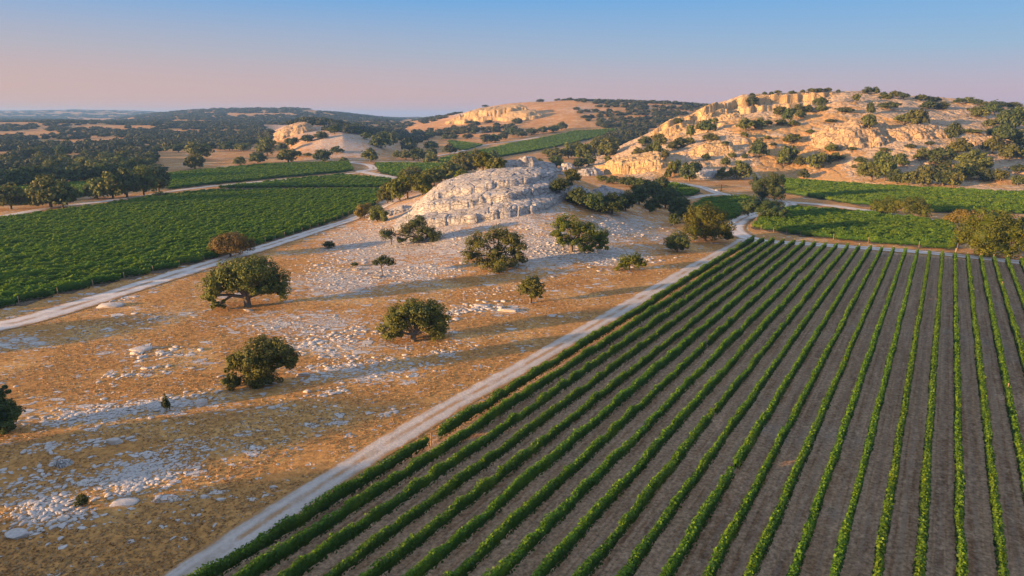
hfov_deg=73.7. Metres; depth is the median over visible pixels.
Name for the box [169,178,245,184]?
vine row
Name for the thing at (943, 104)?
oak tree
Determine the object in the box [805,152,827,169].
oak tree
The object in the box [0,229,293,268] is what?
vine row
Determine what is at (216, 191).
vine row
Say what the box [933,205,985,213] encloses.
vine row
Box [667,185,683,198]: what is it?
oak tree
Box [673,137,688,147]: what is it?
oak tree
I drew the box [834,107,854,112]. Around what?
shrub
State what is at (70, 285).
vine row
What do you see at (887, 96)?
shrub
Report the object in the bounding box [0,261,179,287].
vine row
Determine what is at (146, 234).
vine row
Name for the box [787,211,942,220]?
vine row
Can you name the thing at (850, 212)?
vine row
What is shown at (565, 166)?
rock outcrop
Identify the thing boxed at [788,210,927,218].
vine row
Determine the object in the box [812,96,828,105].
oak tree
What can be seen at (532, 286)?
oak tree
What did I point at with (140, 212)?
vine row
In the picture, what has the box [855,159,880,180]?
oak tree
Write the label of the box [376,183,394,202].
oak tree
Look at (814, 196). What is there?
vine row
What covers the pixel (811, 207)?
vine row
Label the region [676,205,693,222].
oak tree
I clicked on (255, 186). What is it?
vine row
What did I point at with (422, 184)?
oak tree
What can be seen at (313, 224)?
vine row
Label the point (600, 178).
oak tree
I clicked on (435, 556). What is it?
vine row
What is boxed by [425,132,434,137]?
oak tree
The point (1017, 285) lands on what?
vine row
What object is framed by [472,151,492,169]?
oak tree
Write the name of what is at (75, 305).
road
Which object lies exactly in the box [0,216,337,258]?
vine row
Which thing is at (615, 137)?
oak tree
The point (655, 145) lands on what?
oak tree
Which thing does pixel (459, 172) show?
oak tree
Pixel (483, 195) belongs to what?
rock outcrop
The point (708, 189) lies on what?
road
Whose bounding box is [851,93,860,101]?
oak tree
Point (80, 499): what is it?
shrub
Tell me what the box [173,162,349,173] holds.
vine row
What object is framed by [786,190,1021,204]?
vine row
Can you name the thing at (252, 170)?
vine row
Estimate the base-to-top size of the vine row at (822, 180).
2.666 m
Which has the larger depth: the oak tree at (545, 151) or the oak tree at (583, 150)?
the oak tree at (545, 151)
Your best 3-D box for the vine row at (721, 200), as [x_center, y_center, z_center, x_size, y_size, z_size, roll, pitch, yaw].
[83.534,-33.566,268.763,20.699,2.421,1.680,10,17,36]
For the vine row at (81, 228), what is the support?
on the vineyard soil at (26, 302)
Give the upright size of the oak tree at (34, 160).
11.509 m
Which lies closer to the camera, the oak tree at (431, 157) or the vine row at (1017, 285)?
the vine row at (1017, 285)
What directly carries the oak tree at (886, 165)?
on the hill
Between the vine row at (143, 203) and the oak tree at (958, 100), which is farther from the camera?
the oak tree at (958, 100)
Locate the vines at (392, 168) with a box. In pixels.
[375,161,447,176]
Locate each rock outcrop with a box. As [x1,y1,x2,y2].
[273,122,319,140]
[367,205,411,219]
[392,167,566,229]
[476,156,564,175]
[559,162,574,169]
[563,185,596,205]
[577,167,604,175]
[591,185,632,205]
[690,140,736,156]
[696,168,717,178]
[803,119,889,150]
[873,120,889,130]
[880,124,948,140]
[948,135,1013,151]
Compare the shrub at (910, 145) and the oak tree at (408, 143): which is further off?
the oak tree at (408, 143)
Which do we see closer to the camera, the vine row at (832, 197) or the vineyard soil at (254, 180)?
the vine row at (832, 197)
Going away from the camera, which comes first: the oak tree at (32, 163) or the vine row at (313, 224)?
the vine row at (313, 224)
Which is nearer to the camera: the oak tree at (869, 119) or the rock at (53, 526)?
the rock at (53, 526)
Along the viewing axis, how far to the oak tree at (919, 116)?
440.53 m
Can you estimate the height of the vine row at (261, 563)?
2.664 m
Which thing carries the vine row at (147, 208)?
on the vineyard soil at (26, 302)
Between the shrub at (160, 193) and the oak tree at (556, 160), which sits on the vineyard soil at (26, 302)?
the shrub at (160, 193)
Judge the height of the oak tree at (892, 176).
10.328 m
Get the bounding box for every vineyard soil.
[0,203,380,308]
[166,163,354,189]
[218,186,383,188]
[218,243,1023,575]
[751,227,960,249]
[784,193,1023,213]
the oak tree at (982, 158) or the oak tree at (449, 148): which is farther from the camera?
the oak tree at (449, 148)
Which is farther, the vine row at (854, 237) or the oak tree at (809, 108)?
the oak tree at (809, 108)
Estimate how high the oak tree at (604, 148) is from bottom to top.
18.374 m
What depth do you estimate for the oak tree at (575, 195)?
208.65 m
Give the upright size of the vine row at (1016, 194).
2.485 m
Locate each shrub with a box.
[72,493,89,506]
[152,191,166,196]
[160,393,170,410]
[321,241,334,247]
[353,202,370,218]
[368,204,389,221]
[604,155,611,162]
[614,251,647,270]
[647,204,655,212]
[668,211,680,225]
[824,118,838,122]
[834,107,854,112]
[852,156,867,162]
[875,101,902,108]
[879,94,894,98]
[904,143,917,148]
[962,129,986,132]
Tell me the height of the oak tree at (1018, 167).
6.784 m
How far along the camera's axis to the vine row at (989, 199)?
298.31 m
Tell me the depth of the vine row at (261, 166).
441.02 m
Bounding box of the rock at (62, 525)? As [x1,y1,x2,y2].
[58,522,66,528]
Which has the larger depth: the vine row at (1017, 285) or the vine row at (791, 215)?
the vine row at (791, 215)
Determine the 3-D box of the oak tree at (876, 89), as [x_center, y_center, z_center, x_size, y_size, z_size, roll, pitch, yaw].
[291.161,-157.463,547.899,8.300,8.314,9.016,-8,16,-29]
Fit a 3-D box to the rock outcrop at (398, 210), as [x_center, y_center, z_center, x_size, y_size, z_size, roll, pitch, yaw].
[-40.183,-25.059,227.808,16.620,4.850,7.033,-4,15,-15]
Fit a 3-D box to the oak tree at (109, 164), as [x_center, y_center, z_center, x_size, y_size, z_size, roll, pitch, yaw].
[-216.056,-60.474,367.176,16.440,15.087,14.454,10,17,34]
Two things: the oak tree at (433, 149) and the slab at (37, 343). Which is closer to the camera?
the slab at (37, 343)
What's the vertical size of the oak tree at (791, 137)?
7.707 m
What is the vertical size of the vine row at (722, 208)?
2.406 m
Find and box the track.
[161,238,742,575]
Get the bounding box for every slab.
[4,528,28,539]
[28,341,45,345]
[96,302,124,307]
[109,497,139,506]
[129,346,152,351]
[497,308,516,311]
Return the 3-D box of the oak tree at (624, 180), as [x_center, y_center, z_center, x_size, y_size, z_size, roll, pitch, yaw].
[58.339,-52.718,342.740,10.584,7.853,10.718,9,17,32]
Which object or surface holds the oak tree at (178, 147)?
on the ground at (318, 456)
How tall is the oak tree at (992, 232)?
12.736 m
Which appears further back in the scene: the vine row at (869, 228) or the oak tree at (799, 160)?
the oak tree at (799, 160)
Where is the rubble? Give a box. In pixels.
[0,205,682,548]
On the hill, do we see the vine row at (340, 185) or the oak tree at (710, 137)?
the oak tree at (710, 137)
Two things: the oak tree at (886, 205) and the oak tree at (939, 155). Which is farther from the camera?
the oak tree at (939, 155)
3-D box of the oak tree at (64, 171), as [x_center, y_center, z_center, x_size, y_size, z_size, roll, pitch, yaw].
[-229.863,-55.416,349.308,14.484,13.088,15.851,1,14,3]
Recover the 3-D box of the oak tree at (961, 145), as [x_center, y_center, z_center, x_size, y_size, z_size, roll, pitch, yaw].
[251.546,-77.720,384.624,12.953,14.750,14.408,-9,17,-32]
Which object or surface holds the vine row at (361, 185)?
on the vineyard soil at (290, 187)
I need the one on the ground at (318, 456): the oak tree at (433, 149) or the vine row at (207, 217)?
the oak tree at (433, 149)
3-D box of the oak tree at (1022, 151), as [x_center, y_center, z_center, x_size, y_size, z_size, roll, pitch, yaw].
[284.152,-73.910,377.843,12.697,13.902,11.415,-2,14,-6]
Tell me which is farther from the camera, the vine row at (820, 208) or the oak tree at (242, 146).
the oak tree at (242, 146)
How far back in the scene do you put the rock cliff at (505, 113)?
994.75 m
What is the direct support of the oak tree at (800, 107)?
on the hill
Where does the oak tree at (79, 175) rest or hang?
on the ground at (318, 456)
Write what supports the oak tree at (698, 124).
on the hill
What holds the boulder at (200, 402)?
on the ground at (318, 456)
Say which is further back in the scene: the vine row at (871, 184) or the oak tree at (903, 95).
the oak tree at (903, 95)
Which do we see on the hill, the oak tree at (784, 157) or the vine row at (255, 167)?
the oak tree at (784, 157)
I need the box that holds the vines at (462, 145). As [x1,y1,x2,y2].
[448,139,481,149]
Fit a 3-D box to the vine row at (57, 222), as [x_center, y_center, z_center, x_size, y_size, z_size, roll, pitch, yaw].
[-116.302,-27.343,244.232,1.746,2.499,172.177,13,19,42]
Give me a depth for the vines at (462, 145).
690.19 m
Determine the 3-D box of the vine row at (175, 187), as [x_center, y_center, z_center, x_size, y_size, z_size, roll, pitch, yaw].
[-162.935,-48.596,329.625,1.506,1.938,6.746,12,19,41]
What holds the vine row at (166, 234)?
on the vineyard soil at (26, 302)
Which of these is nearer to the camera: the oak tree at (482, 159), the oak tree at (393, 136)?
the oak tree at (482, 159)
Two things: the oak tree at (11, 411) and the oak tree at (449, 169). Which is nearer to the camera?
the oak tree at (11, 411)
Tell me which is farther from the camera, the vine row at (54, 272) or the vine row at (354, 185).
the vine row at (354, 185)
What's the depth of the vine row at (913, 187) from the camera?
320.26 m
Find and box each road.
[0,172,358,215]
[0,201,397,331]
[350,162,395,178]
[353,161,421,162]
[437,137,538,155]
[651,180,958,224]
[691,193,722,197]
[725,201,797,242]
[740,239,1019,263]
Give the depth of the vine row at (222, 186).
354.96 m
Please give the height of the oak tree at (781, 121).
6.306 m
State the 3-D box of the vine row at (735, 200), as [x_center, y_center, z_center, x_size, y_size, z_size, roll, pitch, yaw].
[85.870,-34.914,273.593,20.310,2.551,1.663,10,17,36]
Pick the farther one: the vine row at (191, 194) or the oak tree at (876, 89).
the oak tree at (876, 89)
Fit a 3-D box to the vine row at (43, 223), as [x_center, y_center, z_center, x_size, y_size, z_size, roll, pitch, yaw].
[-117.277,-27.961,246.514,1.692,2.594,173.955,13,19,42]
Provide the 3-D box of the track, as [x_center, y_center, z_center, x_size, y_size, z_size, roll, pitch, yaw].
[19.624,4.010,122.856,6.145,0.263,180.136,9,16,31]
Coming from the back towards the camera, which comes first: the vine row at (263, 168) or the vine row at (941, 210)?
the vine row at (263, 168)
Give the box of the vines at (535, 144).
[438,128,615,162]
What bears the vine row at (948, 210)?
on the vineyard soil at (864, 205)
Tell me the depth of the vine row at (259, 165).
447.12 m
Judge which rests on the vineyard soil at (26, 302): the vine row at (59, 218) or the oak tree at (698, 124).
the vine row at (59, 218)
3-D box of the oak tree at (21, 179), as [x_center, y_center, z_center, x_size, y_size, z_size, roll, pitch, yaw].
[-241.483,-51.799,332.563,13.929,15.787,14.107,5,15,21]
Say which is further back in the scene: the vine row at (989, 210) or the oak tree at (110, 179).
the oak tree at (110, 179)
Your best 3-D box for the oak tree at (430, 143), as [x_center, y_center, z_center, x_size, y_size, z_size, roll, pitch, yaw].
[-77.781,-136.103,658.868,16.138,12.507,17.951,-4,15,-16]
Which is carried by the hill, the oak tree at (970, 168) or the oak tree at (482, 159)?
the oak tree at (970, 168)
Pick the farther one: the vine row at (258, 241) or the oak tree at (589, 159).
the oak tree at (589, 159)
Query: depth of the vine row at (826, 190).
291.86 m
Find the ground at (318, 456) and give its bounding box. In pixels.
[0,100,1023,575]
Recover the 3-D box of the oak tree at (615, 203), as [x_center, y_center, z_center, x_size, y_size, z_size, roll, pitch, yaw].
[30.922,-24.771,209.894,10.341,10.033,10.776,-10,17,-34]
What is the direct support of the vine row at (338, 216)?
on the vineyard soil at (26, 302)
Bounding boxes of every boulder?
[51,459,74,468]
[105,438,122,444]
[194,399,207,406]
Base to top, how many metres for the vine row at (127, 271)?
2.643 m
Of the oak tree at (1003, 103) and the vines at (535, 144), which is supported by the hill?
the oak tree at (1003, 103)
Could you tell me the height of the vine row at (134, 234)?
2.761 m
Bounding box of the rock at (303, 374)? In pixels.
[296,372,308,375]
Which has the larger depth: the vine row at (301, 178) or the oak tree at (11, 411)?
the vine row at (301, 178)
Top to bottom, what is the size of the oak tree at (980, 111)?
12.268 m
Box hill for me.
[584,90,1023,190]
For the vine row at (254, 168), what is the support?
on the vineyard soil at (254, 180)
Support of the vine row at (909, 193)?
on the vineyard soil at (864, 205)
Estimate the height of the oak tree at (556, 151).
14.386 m
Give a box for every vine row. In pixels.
[0,187,340,216]
[0,187,353,219]
[0,187,358,219]
[0,187,377,221]
[0,188,380,223]
[0,189,380,224]
[0,191,376,227]
[0,192,376,228]
[0,192,378,230]
[0,193,375,231]
[0,193,376,233]
[0,194,375,234]
[0,197,374,238]
[0,197,377,241]
[0,198,374,240]
[0,199,377,243]
[0,201,375,245]
[0,202,373,247]
[0,204,365,248]
[0,207,356,250]
[0,207,356,251]
[0,209,352,254]
[0,214,341,257]
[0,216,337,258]
[0,220,324,261]
[0,222,316,263]
[0,224,310,266]
[0,227,300,267]
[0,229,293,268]
[0,231,284,271]
[0,238,265,275]
[0,247,240,279]
[0,249,228,281]
[0,250,221,285]
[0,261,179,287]
[0,266,153,290]
[0,272,124,291]
[0,279,93,296]
[0,287,58,301]
[0,294,19,306]
[1,187,344,218]
[1,187,363,220]
[1,196,379,239]
[1,199,376,242]
[1,211,348,255]
[1,254,204,286]
[2,194,375,232]
[2,201,376,246]
[2,218,330,259]
[2,234,275,272]
[2,245,255,276]
[5,190,374,226]
[6,187,369,221]
[6,189,378,224]
[6,192,370,228]
[6,196,373,235]
[15,187,332,214]
[34,187,324,212]
[54,187,314,209]
[67,187,306,208]
[83,187,294,205]
[93,188,288,204]
[103,187,282,203]
[112,187,273,201]
[119,188,266,199]
[127,188,257,198]
[134,188,251,197]
[145,188,241,196]
[166,166,350,179]
[166,182,200,187]
[166,188,225,193]
[167,162,348,174]
[167,183,191,188]
[167,185,180,188]
[168,160,345,172]
[168,180,220,184]
[169,165,343,177]
[169,168,352,181]
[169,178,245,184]
[170,160,348,173]
[170,164,350,176]
[170,164,351,177]
[170,165,350,178]
[170,166,352,179]
[170,169,347,182]
[170,176,268,183]
[171,161,347,173]
[171,162,345,174]
[171,163,349,175]
[171,166,344,178]
[171,167,353,180]
[172,161,349,173]
[172,167,350,179]
[172,169,342,182]
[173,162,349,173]
[173,163,346,175]
[173,168,353,180]
[174,164,349,176]
[175,161,333,171]
[175,172,312,182]
[177,188,233,193]
[178,161,330,170]
[187,235,754,575]
[191,161,323,169]
[206,161,309,168]
[218,174,357,187]
[221,162,302,167]
[227,175,360,187]
[231,237,764,575]
[236,174,354,183]
[236,174,364,187]
[244,175,367,187]
[251,175,370,187]
[260,176,374,187]
[263,175,340,181]
[269,176,376,187]
[277,176,381,187]
[277,237,774,575]
[285,176,385,187]
[286,174,348,178]
[293,177,388,187]
[302,177,390,187]
[309,178,390,187]
[318,178,389,186]
[318,237,784,575]
[326,179,388,186]
[334,180,387,187]
[342,181,388,187]
[350,181,387,186]
[358,182,386,186]
[358,238,795,575]
[365,183,385,187]
[401,240,804,575]
[442,240,816,575]
[482,241,826,575]
[530,242,837,575]
[572,242,849,575]
[614,243,860,575]
[659,244,871,575]
[694,202,741,207]
[694,204,741,210]
[696,205,742,212]
[697,200,741,204]
[698,201,739,205]
[700,198,742,203]
[700,199,740,203]
[701,245,882,575]
[702,198,735,202]
[703,197,739,200]
[704,197,742,201]
[710,195,750,199]
[722,208,741,214]
[742,246,895,575]
[750,222,957,234]
[751,220,948,232]
[754,219,956,230]
[755,218,957,229]
[756,217,957,227]
[756,220,952,231]
[757,215,956,227]
[761,224,956,236]
[762,214,945,223]
[763,215,953,225]
[769,212,953,222]
[770,213,954,223]
[773,226,953,237]
[784,184,1023,198]
[784,186,1023,200]
[784,206,876,211]
[785,178,1022,192]
[785,182,1020,195]
[785,183,1023,197]
[785,186,1022,201]
[786,178,864,183]
[786,179,1022,193]
[786,180,1019,193]
[786,181,1023,195]
[786,183,1018,196]
[786,185,1023,199]
[786,188,1023,202]
[786,189,1019,203]
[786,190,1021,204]
[786,208,891,214]
[786,229,956,242]
[786,247,907,575]
[787,181,1021,194]
[787,188,1023,203]
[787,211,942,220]
[788,179,1023,193]
[788,184,1023,197]
[788,187,1020,202]
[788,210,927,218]
[789,179,1023,191]
[789,183,1017,197]
[789,206,835,208]
[790,190,1023,205]
[790,204,817,207]
[794,185,1020,199]
[795,209,915,216]
[797,192,1021,206]
[798,206,850,210]
[799,209,890,215]
[800,230,959,244]
[803,192,1023,207]
[810,194,1023,207]
[816,195,1020,208]
[825,195,1023,212]
[829,248,918,575]
[833,196,879,201]
[833,234,958,246]
[841,199,872,202]
[850,200,879,204]
[868,236,958,245]
[871,249,931,575]
[911,250,944,575]
[919,241,957,248]
[925,203,1010,213]
[929,206,945,212]
[929,206,971,212]
[930,203,1022,213]
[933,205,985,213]
[942,206,998,212]
[952,251,968,575]
[965,253,1009,575]
[978,254,1023,503]
[991,254,1023,375]
[1005,255,1023,312]
[1019,256,1023,273]
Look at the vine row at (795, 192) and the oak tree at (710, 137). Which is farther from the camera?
the oak tree at (710, 137)
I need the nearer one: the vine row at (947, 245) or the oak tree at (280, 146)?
the vine row at (947, 245)
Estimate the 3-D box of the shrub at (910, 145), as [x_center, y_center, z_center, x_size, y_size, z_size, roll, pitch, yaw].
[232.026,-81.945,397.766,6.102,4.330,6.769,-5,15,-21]
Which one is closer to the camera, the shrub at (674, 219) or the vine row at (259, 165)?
the shrub at (674, 219)
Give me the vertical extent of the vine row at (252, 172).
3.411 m
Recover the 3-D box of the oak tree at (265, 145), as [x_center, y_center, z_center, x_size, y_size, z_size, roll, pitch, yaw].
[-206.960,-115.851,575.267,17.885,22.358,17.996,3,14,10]
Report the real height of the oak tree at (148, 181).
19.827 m
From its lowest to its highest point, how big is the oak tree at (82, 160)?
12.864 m
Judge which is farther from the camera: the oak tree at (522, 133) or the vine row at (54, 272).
the oak tree at (522, 133)
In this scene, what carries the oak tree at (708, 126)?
on the hill
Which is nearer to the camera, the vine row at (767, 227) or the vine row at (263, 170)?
the vine row at (767, 227)
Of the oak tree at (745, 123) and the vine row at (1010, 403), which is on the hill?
the oak tree at (745, 123)
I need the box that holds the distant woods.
[0,97,708,169]
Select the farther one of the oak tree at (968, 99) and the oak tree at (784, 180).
the oak tree at (968, 99)
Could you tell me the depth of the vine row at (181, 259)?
153.28 m
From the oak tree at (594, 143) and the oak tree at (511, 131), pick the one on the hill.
the oak tree at (594, 143)
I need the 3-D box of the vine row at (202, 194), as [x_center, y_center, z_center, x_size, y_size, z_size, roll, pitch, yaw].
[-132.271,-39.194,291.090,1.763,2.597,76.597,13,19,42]
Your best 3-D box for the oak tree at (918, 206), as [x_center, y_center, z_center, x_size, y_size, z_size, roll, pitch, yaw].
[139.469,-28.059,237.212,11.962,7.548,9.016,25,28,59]
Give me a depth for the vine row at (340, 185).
336.89 m
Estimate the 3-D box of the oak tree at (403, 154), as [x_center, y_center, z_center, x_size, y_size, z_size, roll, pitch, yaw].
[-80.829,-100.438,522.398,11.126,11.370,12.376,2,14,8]
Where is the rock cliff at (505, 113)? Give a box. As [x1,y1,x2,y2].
[445,104,543,124]
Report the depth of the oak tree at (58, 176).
343.49 m
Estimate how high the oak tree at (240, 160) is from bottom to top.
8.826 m
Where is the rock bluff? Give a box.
[603,151,671,174]
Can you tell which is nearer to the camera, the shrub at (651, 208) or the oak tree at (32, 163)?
the shrub at (651, 208)
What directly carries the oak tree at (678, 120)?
on the rock cliff at (671, 128)
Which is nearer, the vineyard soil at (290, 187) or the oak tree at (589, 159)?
the vineyard soil at (290, 187)
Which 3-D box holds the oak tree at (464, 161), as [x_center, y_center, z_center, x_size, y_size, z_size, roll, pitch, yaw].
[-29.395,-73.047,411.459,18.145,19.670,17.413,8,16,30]
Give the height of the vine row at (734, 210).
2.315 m
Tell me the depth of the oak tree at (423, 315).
105.13 m
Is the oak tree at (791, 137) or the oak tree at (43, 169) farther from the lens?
the oak tree at (791, 137)
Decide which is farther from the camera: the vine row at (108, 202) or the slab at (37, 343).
the vine row at (108, 202)
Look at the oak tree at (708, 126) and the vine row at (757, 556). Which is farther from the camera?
the oak tree at (708, 126)
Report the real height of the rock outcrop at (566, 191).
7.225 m
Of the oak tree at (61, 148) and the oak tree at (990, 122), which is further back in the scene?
the oak tree at (61, 148)
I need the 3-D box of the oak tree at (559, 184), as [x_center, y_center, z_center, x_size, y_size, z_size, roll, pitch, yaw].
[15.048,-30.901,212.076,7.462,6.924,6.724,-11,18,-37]
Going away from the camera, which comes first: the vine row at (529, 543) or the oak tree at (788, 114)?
the vine row at (529, 543)
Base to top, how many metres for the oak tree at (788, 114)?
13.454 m
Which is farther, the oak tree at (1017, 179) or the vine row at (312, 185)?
the vine row at (312, 185)
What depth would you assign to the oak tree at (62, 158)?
443.52 m
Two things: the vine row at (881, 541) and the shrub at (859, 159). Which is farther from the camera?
the shrub at (859, 159)
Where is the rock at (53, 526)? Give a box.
[49,523,59,529]
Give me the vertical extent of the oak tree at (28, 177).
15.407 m
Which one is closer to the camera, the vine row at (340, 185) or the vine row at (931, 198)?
the vine row at (931, 198)
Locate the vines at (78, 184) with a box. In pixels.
[0,178,151,205]
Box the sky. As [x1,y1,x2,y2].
[0,0,1023,116]
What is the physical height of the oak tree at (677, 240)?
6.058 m
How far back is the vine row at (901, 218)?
223.86 m
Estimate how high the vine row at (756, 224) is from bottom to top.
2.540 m
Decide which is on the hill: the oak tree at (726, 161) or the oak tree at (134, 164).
the oak tree at (726, 161)
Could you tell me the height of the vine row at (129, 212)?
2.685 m
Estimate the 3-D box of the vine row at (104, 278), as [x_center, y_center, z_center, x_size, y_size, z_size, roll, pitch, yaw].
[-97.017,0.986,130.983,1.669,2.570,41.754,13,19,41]
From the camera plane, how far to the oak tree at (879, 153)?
383.54 m
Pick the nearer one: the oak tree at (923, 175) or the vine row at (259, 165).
the oak tree at (923, 175)
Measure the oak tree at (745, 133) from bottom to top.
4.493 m
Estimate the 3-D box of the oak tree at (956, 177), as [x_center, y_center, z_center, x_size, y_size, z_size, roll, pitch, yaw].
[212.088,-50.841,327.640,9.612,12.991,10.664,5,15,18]
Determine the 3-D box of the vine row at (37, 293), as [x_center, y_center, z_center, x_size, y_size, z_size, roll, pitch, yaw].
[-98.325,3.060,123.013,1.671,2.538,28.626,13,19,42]
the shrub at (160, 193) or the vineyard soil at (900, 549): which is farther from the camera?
the shrub at (160, 193)
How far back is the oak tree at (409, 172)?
353.44 m
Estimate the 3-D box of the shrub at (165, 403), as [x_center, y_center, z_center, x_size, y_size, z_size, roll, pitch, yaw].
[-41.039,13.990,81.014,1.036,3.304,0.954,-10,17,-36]
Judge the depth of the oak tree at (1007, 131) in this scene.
392.33 m
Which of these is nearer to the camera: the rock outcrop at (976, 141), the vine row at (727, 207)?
the vine row at (727, 207)
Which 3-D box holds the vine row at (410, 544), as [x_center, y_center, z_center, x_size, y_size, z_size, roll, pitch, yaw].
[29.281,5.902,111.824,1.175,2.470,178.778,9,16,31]
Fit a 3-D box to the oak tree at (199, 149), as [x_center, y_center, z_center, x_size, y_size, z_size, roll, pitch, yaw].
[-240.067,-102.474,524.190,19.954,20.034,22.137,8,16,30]
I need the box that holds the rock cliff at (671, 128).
[652,102,743,137]
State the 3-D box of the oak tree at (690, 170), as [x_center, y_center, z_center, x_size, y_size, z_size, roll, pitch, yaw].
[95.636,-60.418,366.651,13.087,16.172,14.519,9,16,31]
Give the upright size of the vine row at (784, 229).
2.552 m
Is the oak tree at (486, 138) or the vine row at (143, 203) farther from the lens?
the oak tree at (486, 138)
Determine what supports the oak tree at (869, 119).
on the rock outcrop at (857, 133)
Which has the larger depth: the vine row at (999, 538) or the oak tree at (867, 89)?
the oak tree at (867, 89)
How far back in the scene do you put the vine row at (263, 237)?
167.55 m
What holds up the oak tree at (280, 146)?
on the ground at (318, 456)
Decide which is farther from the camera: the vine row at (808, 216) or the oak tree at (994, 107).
the oak tree at (994, 107)
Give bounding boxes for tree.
[0,153,11,159]
[0,167,21,185]
[0,174,5,185]
[0,182,25,208]
[0,385,25,434]
[3,154,20,160]
[8,165,33,184]
[12,166,38,183]
[16,148,30,156]
[19,173,69,207]
[24,162,41,168]
[25,164,53,183]
[26,146,40,156]
[29,158,41,163]
[36,151,47,156]
[39,155,48,161]
[41,177,78,208]
[43,160,58,169]
[49,155,58,160]
[50,168,68,179]
[51,144,68,153]
[54,155,72,162]
[55,167,77,181]
[58,144,72,152]
[58,152,71,157]
[59,162,72,168]
[60,165,87,181]
[68,157,94,165]
[71,186,82,196]
[74,165,101,180]
[81,177,106,198]
[82,159,110,166]
[86,163,111,178]
[93,171,127,198]
[98,162,120,178]
[102,154,129,163]
[111,160,133,171]
[111,166,140,196]
[119,150,129,156]
[125,158,143,171]
[126,164,158,194]
[128,157,148,166]
[140,157,157,165]
[146,163,168,170]
[147,166,171,191]
[151,144,162,151]
[169,143,185,151]
[183,153,205,168]
[184,141,214,156]
[195,254,291,308]
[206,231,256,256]
[218,140,235,150]
[220,333,300,390]
[232,142,252,150]
[232,156,245,164]
[248,152,267,162]
[254,137,276,154]
[274,142,288,149]
[276,148,300,161]
[283,137,298,146]
[299,134,314,141]
[312,149,333,160]
[313,131,327,138]
[326,124,341,133]
[329,146,344,152]
[341,124,355,132]
[350,123,364,133]
[360,132,372,138]
[360,147,379,161]
[368,132,393,147]
[371,255,395,275]
[374,295,452,341]
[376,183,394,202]
[379,214,442,244]
[386,130,400,144]
[386,174,410,201]
[392,149,399,158]
[398,165,421,177]
[399,137,417,150]
[399,149,411,159]
[405,172,434,195]
[409,148,426,160]
[421,166,446,184]
[423,140,438,148]
[423,151,439,162]
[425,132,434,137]
[426,147,437,153]
[440,159,461,179]
[441,134,448,139]
[442,143,456,153]
[448,134,459,139]
[449,150,477,170]
[454,169,471,176]
[458,125,470,133]
[460,224,528,273]
[462,133,472,139]
[469,148,480,159]
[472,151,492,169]
[480,134,493,142]
[484,156,506,168]
[488,149,499,159]
[492,134,501,142]
[498,131,508,139]
[505,127,518,134]
[515,130,527,136]
[516,275,545,302]
[525,127,538,134]
[537,126,548,133]
[540,147,551,153]
[547,146,563,157]
[548,125,558,131]
[548,155,564,167]
[548,178,572,192]
[550,212,610,251]
[557,121,567,129]
[562,142,574,158]
[564,168,581,181]
[565,186,591,204]
[571,141,582,148]
[572,156,584,167]
[573,143,592,158]
[582,191,607,211]
[583,153,596,165]
[588,137,599,155]
[592,135,604,142]
[595,175,607,181]
[596,191,627,213]
[597,136,619,155]
[597,141,618,155]
[605,175,620,183]
[609,136,620,141]
[617,175,638,185]
[618,190,638,210]
[629,177,653,186]
[630,184,641,189]
[630,186,651,204]
[631,147,642,153]
[637,135,652,144]
[641,144,652,152]
[641,179,663,198]
[644,198,662,209]
[650,133,666,143]
[650,140,663,151]
[652,188,677,207]
[653,175,669,187]
[660,149,669,157]
[662,229,690,251]
[664,169,671,178]
[666,141,678,149]
[667,159,682,175]
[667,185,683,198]
[667,196,690,211]
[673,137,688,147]
[674,118,683,123]
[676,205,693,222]
[678,160,702,180]
[680,200,736,240]
[685,136,695,142]
[686,124,695,135]
[694,120,703,130]
[697,118,716,131]
[701,153,710,159]
[702,132,720,141]
[715,167,729,179]
[720,156,730,165]
[727,160,755,179]
[728,152,736,156]
[735,117,754,130]
[739,195,788,217]
[740,131,749,136]
[745,96,758,105]
[748,138,769,156]
[749,172,786,199]
[753,117,767,129]
[767,174,785,199]
[772,105,784,115]
[775,119,787,124]
[777,145,800,163]
[777,147,791,165]
[781,108,795,120]
[782,133,802,142]
[787,119,799,125]
[792,156,806,165]
[793,104,805,110]
[795,110,806,117]
[797,168,810,178]
[804,104,813,111]
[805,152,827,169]
[807,88,816,91]
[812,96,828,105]
[814,104,828,111]
[824,143,840,151]
[827,154,835,163]
[831,152,840,161]
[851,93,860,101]
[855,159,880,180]
[860,114,878,127]
[862,86,873,93]
[866,100,875,113]
[869,86,879,92]
[870,195,901,213]
[872,149,890,158]
[873,151,900,180]
[885,170,902,183]
[889,90,901,97]
[893,113,910,123]
[893,151,910,165]
[894,197,934,217]
[897,170,913,184]
[898,92,909,98]
[905,108,930,123]
[910,164,935,185]
[912,147,929,159]
[913,94,927,100]
[918,100,937,108]
[925,96,936,100]
[925,144,958,163]
[930,162,958,185]
[936,101,950,109]
[943,209,977,225]
[944,122,964,140]
[945,137,973,152]
[945,169,966,186]
[951,207,1023,258]
[953,98,965,102]
[953,148,993,167]
[953,160,985,176]
[964,97,974,103]
[966,106,990,117]
[971,98,983,104]
[976,168,996,181]
[980,133,1004,153]
[981,119,1002,127]
[983,99,1004,113]
[985,127,1001,135]
[991,123,1018,140]
[992,168,1010,180]
[997,101,1008,106]
[997,105,1023,127]
[997,143,1021,158]
[1006,102,1022,107]
[1008,163,1023,172]
[1010,129,1023,145]
[1010,175,1023,184]
[1017,146,1023,157]
[1018,216,1023,231]
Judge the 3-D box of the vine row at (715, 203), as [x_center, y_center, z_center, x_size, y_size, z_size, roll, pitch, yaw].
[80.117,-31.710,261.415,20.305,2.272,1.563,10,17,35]

